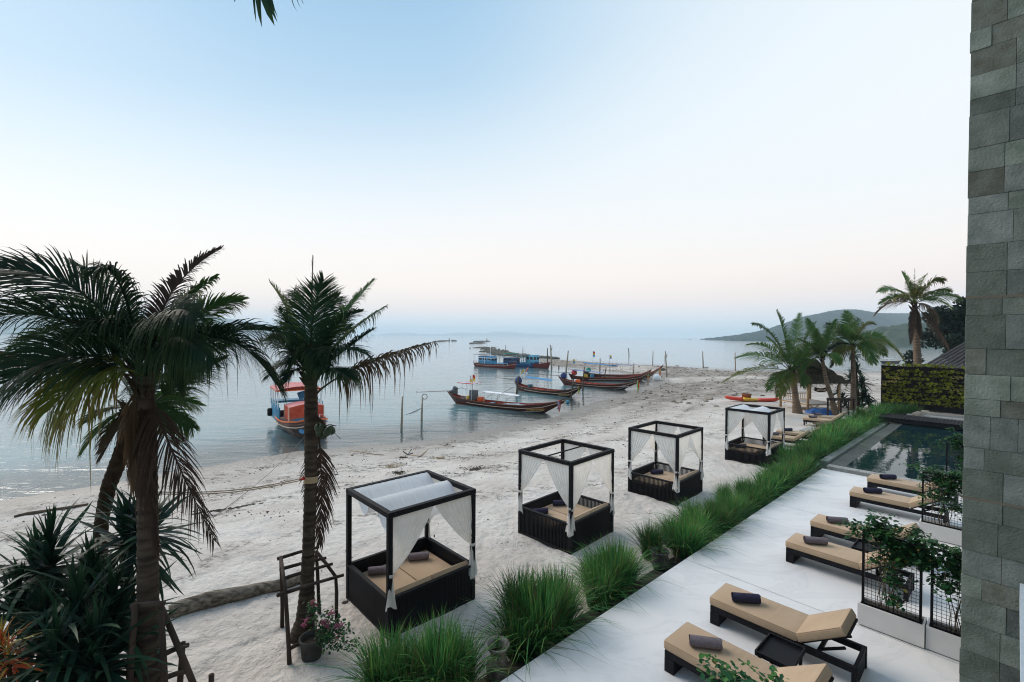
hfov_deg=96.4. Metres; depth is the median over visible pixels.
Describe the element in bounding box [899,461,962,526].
climbing vine
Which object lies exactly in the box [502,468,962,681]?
terrace
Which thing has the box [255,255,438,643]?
coconut palm
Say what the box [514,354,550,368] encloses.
fishing boat
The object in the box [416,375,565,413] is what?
longtail boat
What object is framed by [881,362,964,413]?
green wall
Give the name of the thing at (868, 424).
grass clump
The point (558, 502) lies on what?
rolled towel
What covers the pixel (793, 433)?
sun lounger
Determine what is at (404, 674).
grass clump
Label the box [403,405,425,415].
drying net
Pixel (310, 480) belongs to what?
mooring rope
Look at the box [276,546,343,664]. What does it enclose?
tree guard
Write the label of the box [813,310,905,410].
coconut palm
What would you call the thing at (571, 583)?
grass clump
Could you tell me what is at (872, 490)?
rolled towel
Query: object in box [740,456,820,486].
grass clump
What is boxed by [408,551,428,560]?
rolled towel
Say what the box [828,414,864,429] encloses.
grass clump
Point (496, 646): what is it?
aloe
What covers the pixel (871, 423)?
grass clump
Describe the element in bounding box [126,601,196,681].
tree guard
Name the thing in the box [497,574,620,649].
grass clump
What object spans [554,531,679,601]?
grass clump
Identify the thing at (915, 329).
coconut palm
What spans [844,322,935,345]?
wooded shore hill
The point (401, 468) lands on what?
tide litter
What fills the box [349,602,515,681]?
grass clump
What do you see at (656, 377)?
float buoy
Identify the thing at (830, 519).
rolled towel
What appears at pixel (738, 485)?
grass clump
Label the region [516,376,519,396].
mooring pole
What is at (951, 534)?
planter
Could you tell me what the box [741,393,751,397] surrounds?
bucket
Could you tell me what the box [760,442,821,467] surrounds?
grass clump
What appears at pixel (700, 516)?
grass clump
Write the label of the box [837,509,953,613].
climbing vine
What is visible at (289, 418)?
fishing boat
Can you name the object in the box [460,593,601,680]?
grass clump
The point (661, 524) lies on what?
grass clump
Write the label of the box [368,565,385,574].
rolled towel
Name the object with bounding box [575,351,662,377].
longtail boat
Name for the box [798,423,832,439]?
grass clump
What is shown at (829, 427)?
grass clump
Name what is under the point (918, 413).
rock
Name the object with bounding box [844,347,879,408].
screw pine
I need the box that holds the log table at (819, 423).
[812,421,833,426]
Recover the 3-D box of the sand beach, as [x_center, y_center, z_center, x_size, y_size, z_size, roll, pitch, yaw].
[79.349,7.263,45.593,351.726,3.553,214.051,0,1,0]
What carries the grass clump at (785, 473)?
on the planting bed
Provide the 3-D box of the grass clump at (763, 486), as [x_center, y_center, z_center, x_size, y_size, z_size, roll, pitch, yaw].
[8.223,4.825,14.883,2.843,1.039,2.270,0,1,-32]
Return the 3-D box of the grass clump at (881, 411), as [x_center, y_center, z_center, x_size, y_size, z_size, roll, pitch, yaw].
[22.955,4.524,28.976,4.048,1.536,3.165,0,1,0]
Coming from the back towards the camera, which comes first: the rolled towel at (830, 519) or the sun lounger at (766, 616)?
the rolled towel at (830, 519)
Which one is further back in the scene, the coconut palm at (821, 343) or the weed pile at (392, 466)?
the coconut palm at (821, 343)
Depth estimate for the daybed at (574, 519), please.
12.34 m
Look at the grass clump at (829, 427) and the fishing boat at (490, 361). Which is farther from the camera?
the fishing boat at (490, 361)
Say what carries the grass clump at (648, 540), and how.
on the sand beach
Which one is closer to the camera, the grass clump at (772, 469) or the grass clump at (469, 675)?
the grass clump at (469, 675)
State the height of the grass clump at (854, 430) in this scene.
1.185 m
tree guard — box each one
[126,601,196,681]
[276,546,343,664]
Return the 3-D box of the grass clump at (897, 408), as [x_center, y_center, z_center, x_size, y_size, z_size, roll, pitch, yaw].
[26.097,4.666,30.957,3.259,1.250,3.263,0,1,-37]
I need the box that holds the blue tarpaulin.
[805,408,832,414]
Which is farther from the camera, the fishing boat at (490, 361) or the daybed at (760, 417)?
the fishing boat at (490, 361)
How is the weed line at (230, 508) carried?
on the sand beach
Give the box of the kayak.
[725,395,778,401]
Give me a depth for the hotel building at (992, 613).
4.83 m
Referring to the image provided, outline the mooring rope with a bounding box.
[158,477,317,494]
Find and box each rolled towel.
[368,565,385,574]
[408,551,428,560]
[532,508,548,513]
[552,500,565,505]
[650,469,663,473]
[689,634,722,650]
[731,592,760,603]
[803,536,827,544]
[826,516,847,523]
[863,487,882,493]
[879,474,896,478]
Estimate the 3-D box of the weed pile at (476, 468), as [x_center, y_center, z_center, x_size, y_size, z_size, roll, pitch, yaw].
[-1.689,5.628,20.236,1.260,0.091,0.788,0,1,-36]
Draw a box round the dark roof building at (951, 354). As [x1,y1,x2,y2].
[924,342,966,414]
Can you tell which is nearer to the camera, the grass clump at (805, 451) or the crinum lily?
the grass clump at (805, 451)
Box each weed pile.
[384,463,403,468]
[388,469,410,474]
[463,465,488,470]
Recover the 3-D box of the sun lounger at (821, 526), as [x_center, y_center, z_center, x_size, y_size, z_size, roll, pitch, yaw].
[8.631,4.666,11.174,0.730,0.844,2.172,0,1,-41]
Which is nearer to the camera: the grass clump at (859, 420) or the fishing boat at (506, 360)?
the grass clump at (859, 420)
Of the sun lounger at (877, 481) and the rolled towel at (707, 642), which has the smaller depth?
the rolled towel at (707, 642)
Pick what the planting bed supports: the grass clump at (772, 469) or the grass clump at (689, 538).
the grass clump at (689, 538)
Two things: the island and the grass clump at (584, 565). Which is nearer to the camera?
the grass clump at (584, 565)
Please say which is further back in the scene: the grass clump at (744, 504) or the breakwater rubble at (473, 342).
the breakwater rubble at (473, 342)
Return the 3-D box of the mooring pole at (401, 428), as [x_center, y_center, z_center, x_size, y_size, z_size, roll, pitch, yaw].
[-7.746,5.402,32.124,0.225,3.006,0.164,0,1,0]
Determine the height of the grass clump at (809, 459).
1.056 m
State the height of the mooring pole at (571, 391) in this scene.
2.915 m
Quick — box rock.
[912,411,923,416]
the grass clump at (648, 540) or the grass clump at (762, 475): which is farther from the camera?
the grass clump at (762, 475)
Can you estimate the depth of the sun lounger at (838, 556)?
9.96 m
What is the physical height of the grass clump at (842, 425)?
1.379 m
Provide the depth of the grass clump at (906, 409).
31.01 m
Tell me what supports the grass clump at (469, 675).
on the planting bed
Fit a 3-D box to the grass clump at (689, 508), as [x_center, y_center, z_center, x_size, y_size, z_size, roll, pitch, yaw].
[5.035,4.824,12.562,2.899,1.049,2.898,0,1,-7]
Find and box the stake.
[208,673,213,681]
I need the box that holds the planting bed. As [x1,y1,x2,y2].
[477,422,891,681]
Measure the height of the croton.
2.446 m
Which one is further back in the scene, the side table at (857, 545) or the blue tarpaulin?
the blue tarpaulin
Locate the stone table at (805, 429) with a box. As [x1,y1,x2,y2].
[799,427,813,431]
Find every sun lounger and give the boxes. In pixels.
[664,622,833,681]
[710,583,866,681]
[762,430,810,444]
[776,426,819,438]
[785,533,914,601]
[803,413,843,424]
[808,411,846,421]
[810,514,926,570]
[849,486,947,523]
[867,474,958,509]
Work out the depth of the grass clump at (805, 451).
18.85 m
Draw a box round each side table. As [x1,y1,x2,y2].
[755,632,805,666]
[851,538,879,573]
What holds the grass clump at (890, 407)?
on the sand beach
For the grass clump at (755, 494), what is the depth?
14.17 m
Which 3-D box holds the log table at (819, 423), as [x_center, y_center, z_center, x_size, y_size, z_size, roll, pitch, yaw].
[17.914,4.979,26.114,1.500,0.660,0.600,0,1,-23]
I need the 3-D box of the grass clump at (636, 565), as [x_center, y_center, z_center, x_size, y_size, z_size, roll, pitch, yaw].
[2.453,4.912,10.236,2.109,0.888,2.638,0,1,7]
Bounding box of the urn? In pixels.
[485,635,509,681]
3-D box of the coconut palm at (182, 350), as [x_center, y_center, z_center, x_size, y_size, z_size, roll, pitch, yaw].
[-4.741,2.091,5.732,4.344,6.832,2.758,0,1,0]
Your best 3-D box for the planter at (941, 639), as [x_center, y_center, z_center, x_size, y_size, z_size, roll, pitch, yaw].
[7.300,4.269,7.372,0.360,1.699,0.900,0,1,-42]
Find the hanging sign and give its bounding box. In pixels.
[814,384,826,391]
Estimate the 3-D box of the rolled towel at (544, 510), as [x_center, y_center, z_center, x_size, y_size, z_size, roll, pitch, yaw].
[0.786,4.763,12.824,0.462,0.156,0.166,0,0,-11]
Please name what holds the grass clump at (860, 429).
on the sand beach
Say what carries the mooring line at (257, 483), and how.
attached to the fishing boat at (289, 418)
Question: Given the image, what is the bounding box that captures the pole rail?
[826,398,855,415]
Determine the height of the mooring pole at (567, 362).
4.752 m
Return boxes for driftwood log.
[168,575,300,616]
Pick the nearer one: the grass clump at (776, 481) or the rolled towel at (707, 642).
the rolled towel at (707, 642)
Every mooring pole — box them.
[400,397,402,432]
[420,398,422,427]
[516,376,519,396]
[550,345,551,368]
[565,351,568,371]
[570,379,573,401]
[582,367,584,390]
[665,351,667,376]
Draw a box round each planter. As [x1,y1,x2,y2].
[857,530,926,647]
[919,471,962,546]
[926,547,961,660]
[946,442,963,493]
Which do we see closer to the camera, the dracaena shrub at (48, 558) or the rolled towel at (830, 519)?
the dracaena shrub at (48, 558)
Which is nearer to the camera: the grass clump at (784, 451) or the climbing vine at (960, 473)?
the climbing vine at (960, 473)
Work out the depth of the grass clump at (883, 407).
30.31 m
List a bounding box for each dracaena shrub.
[0,500,126,681]
[0,528,201,681]
[0,548,184,681]
[0,557,129,681]
[24,478,205,681]
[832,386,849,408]
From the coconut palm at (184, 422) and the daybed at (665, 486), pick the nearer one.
the coconut palm at (184, 422)
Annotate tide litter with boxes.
[7,396,784,602]
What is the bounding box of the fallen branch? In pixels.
[14,503,87,517]
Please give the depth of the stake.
6.33 m
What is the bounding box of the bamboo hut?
[768,360,854,411]
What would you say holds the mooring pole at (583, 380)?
in the sea
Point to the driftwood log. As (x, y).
(211, 599)
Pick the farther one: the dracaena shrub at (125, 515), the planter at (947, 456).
the planter at (947, 456)
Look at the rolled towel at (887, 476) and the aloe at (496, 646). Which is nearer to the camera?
the aloe at (496, 646)
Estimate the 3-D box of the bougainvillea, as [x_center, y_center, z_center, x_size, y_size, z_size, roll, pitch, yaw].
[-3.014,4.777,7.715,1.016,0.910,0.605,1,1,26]
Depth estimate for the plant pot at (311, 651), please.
7.70 m
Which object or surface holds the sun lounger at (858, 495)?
on the terrace
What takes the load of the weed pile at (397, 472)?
on the sand beach
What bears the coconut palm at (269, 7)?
on the sand beach
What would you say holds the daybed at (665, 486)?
on the sand beach
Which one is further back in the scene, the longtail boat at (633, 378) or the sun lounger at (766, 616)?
the longtail boat at (633, 378)
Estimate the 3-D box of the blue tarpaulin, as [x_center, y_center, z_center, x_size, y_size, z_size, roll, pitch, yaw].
[22.462,5.071,33.309,1.900,0.449,1.199,0,1,0]
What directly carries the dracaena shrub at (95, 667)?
on the sand beach
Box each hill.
[0,310,277,334]
[700,309,926,341]
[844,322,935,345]
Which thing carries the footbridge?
on the sand beach
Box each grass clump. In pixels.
[270,608,470,681]
[313,617,483,681]
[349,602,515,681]
[389,611,528,681]
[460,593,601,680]
[471,561,584,641]
[476,561,619,681]
[480,559,626,653]
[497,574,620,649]
[553,547,654,603]
[553,554,664,615]
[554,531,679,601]
[585,539,668,592]
[608,519,684,559]
[630,511,748,561]
[646,514,711,551]
[652,505,739,550]
[654,498,734,535]
[659,497,770,537]
[702,486,781,529]
[707,491,766,518]
[708,477,765,502]
[718,475,771,501]
[731,469,809,501]
[732,473,795,505]
[735,484,773,512]
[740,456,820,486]
[745,461,808,487]
[749,468,787,487]
[752,462,823,493]
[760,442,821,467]
[772,451,819,468]
[776,451,828,476]
[778,455,828,482]
[786,439,833,456]
[790,439,848,461]
[790,446,830,470]
[791,442,820,457]
[795,430,846,454]
[797,428,879,453]
[797,441,849,466]
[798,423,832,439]
[801,421,870,448]
[808,421,865,444]
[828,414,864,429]
[829,418,877,431]
[834,420,864,439]
[839,417,895,437]
[840,422,868,438]
[850,408,873,419]
[850,412,884,428]
[852,414,875,430]
[866,411,883,424]
[867,402,895,421]
[869,401,904,412]
[870,401,903,413]
[888,402,924,414]
[893,402,919,414]
[904,402,929,414]
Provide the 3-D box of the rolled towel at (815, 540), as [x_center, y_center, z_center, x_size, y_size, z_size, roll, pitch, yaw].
[6.900,4.536,10.410,0.462,0.156,0.166,1,1,11]
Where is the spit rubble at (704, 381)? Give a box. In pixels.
[540,361,880,400]
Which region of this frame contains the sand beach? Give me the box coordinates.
[0,359,963,681]
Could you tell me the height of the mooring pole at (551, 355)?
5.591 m
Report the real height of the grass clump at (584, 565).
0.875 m
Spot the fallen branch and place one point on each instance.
(43, 511)
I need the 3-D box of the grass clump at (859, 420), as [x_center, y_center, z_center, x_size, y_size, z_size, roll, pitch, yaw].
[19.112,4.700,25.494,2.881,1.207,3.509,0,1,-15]
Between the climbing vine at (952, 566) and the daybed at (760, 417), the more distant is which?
the daybed at (760, 417)
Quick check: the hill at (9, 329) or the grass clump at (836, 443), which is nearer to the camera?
the grass clump at (836, 443)
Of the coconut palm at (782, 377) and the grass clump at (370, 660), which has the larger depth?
the coconut palm at (782, 377)
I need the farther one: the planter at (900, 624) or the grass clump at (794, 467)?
the grass clump at (794, 467)
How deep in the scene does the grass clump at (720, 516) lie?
12.34 m
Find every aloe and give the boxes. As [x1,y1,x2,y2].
[488,627,515,661]
[650,540,670,561]
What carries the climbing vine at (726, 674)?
on the planter
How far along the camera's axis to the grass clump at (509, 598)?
8.38 m
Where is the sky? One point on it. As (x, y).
(584, 168)
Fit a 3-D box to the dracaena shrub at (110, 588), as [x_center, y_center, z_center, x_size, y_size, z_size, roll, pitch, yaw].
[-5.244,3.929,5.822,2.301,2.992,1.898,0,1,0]
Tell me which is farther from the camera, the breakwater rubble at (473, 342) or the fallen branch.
the breakwater rubble at (473, 342)
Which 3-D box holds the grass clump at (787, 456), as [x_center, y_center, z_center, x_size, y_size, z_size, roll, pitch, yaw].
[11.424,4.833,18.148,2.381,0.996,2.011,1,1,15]
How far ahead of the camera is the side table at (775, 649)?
6.91 m
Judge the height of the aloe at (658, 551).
0.536 m
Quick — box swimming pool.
[820,421,963,488]
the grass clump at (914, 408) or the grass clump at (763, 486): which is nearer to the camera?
the grass clump at (763, 486)
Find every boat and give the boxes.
[267,382,327,438]
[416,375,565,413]
[473,347,516,368]
[495,376,581,397]
[501,345,537,367]
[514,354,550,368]
[531,373,642,389]
[544,359,650,381]
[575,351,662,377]
[880,358,900,362]
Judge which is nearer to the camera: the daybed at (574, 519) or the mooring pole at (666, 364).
the daybed at (574, 519)
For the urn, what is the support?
on the planting bed
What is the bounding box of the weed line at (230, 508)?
[192,502,263,514]
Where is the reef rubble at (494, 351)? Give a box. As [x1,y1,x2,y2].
[470,346,559,358]
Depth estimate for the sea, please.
58.93 m
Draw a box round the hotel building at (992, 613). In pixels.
[959,0,1023,681]
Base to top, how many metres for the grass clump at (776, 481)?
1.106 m
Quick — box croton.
[0,614,49,681]
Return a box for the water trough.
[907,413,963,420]
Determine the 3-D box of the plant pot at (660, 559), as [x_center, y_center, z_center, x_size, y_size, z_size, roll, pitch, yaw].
[3.461,5.118,10.716,0.430,0.420,0.430,0,1,0]
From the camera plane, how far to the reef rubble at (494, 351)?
169.13 m
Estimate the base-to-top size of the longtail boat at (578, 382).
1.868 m
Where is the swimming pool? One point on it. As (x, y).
(910, 444)
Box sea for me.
[0,334,945,480]
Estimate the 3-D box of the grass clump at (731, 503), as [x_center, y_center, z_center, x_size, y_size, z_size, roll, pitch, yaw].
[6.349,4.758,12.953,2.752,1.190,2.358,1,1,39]
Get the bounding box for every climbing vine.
[696,652,788,681]
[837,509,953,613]
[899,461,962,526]
[905,533,961,636]
[935,425,963,471]
[954,470,962,481]
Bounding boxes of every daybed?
[346,470,477,639]
[517,438,614,554]
[627,420,703,505]
[724,403,784,467]
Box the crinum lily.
[843,406,877,423]
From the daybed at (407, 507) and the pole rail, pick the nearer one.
the daybed at (407, 507)
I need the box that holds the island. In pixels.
[374,332,581,336]
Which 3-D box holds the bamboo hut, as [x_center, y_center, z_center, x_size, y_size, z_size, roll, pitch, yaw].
[22.928,3.428,35.347,4.394,4.025,4.504,0,1,-9]
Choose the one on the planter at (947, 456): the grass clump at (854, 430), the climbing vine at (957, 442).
the climbing vine at (957, 442)
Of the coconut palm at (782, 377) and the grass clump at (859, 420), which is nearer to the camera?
the grass clump at (859, 420)
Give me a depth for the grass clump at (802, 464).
17.17 m
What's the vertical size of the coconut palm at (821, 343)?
7.161 m
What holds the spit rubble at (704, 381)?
on the sand beach
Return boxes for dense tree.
[902,296,965,365]
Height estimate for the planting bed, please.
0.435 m
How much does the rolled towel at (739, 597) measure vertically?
0.156 m
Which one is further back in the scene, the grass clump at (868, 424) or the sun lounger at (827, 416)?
the sun lounger at (827, 416)
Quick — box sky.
[0,0,971,337]
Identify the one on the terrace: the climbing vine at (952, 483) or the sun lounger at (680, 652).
the sun lounger at (680, 652)
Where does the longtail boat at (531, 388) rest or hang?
on the sea
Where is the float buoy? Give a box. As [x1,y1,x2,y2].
[653,374,660,380]
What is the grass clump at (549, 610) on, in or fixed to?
on the planting bed
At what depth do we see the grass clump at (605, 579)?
9.12 m
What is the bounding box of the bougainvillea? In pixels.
[301,597,359,654]
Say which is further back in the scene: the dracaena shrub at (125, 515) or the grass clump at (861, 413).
the grass clump at (861, 413)
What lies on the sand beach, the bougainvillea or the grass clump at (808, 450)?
the grass clump at (808, 450)
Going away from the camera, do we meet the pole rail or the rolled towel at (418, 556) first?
the rolled towel at (418, 556)
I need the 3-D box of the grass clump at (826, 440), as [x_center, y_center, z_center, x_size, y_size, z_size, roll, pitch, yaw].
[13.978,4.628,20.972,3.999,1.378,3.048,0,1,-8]
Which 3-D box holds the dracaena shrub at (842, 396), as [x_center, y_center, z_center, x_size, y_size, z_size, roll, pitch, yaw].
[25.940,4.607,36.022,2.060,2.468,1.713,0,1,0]
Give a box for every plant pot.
[299,629,323,662]
[650,547,669,571]
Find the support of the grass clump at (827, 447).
on the planting bed
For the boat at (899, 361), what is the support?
on the sea
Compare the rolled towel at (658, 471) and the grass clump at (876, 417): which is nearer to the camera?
the rolled towel at (658, 471)
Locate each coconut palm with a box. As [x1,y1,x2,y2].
[0,243,290,681]
[75,371,206,558]
[234,0,302,25]
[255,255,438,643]
[721,309,828,413]
[796,317,848,414]
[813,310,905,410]
[873,268,963,366]
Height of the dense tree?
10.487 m
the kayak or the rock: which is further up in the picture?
the kayak
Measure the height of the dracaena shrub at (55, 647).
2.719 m
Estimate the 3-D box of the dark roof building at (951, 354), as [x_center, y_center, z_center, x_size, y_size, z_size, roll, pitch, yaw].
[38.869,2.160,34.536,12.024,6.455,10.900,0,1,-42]
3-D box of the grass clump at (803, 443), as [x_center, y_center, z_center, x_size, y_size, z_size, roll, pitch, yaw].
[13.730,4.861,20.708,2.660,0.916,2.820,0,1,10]
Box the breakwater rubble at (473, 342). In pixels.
[469,340,487,343]
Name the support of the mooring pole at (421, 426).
in the sea
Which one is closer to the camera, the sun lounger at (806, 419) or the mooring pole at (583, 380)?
the sun lounger at (806, 419)
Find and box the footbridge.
[870,413,962,429]
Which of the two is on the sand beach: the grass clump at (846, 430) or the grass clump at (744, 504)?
the grass clump at (846, 430)
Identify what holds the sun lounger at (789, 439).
on the sand beach
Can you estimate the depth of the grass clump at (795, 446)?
20.18 m
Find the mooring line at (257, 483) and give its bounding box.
[215,440,301,515]

